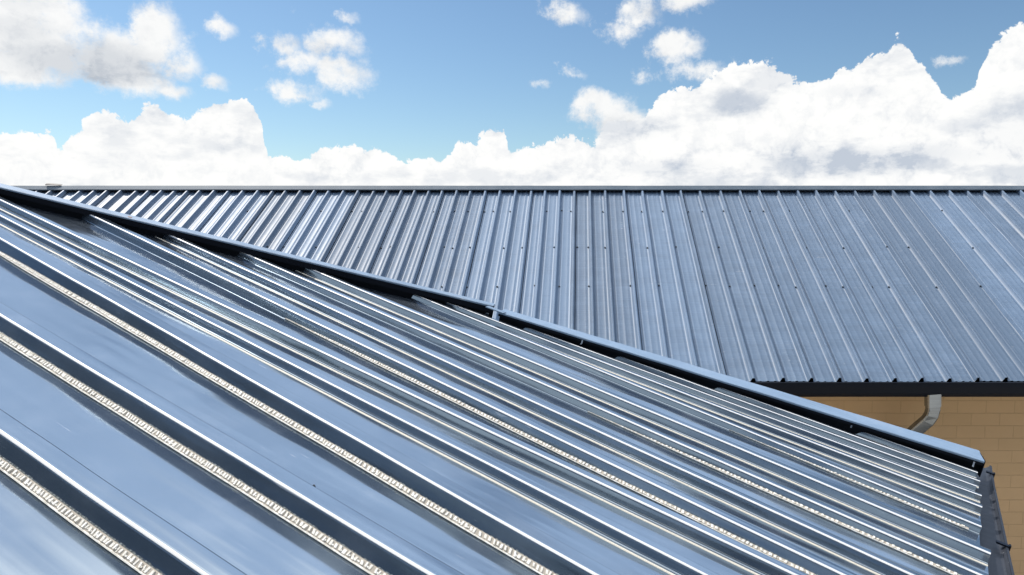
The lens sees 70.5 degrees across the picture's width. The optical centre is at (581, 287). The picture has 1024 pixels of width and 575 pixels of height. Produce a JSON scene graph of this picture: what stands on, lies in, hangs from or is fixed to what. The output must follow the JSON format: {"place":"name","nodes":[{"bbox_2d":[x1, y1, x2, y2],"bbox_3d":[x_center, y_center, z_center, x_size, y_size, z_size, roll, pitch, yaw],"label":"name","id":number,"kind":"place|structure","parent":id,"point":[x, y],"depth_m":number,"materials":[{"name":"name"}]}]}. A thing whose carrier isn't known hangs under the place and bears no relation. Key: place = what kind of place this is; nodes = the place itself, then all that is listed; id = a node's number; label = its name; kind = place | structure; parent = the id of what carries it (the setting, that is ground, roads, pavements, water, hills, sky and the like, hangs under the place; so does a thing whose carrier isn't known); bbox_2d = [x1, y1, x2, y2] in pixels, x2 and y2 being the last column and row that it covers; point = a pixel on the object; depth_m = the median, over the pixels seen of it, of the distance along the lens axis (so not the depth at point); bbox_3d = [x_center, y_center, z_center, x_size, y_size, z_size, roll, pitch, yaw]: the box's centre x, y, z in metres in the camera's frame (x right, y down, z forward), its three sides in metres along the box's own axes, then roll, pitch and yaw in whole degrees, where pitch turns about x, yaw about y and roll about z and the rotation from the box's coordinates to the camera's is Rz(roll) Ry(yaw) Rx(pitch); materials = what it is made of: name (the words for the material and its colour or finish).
{"place":"outdoors","nodes":[
{"label":"outdoors","id":0,"kind":"place"},
{"bbox_2d":[0,183,1014,574],"bbox_3d":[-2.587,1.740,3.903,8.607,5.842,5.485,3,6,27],"label":"metal roofed building","id":1,"kind":"structure","parent":0,"point":[178,401],"depth_m":2.98,"materials":[{"name":"metal"}]},
{"bbox_2d":[0,0,1023,185],"label":"sky","id":2,"kind":"structure","parent":0,"point":[93,92],"materials":[{"name":"blue"}]},
{"bbox_2d":[14,183,1023,574],"bbox_3d":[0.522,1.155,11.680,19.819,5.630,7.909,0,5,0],"label":"metal roofed building","id":3,"kind":"structure","parent":0,"point":[902,307],"depth_m":9.58,"materials":[{"name":"metal"}]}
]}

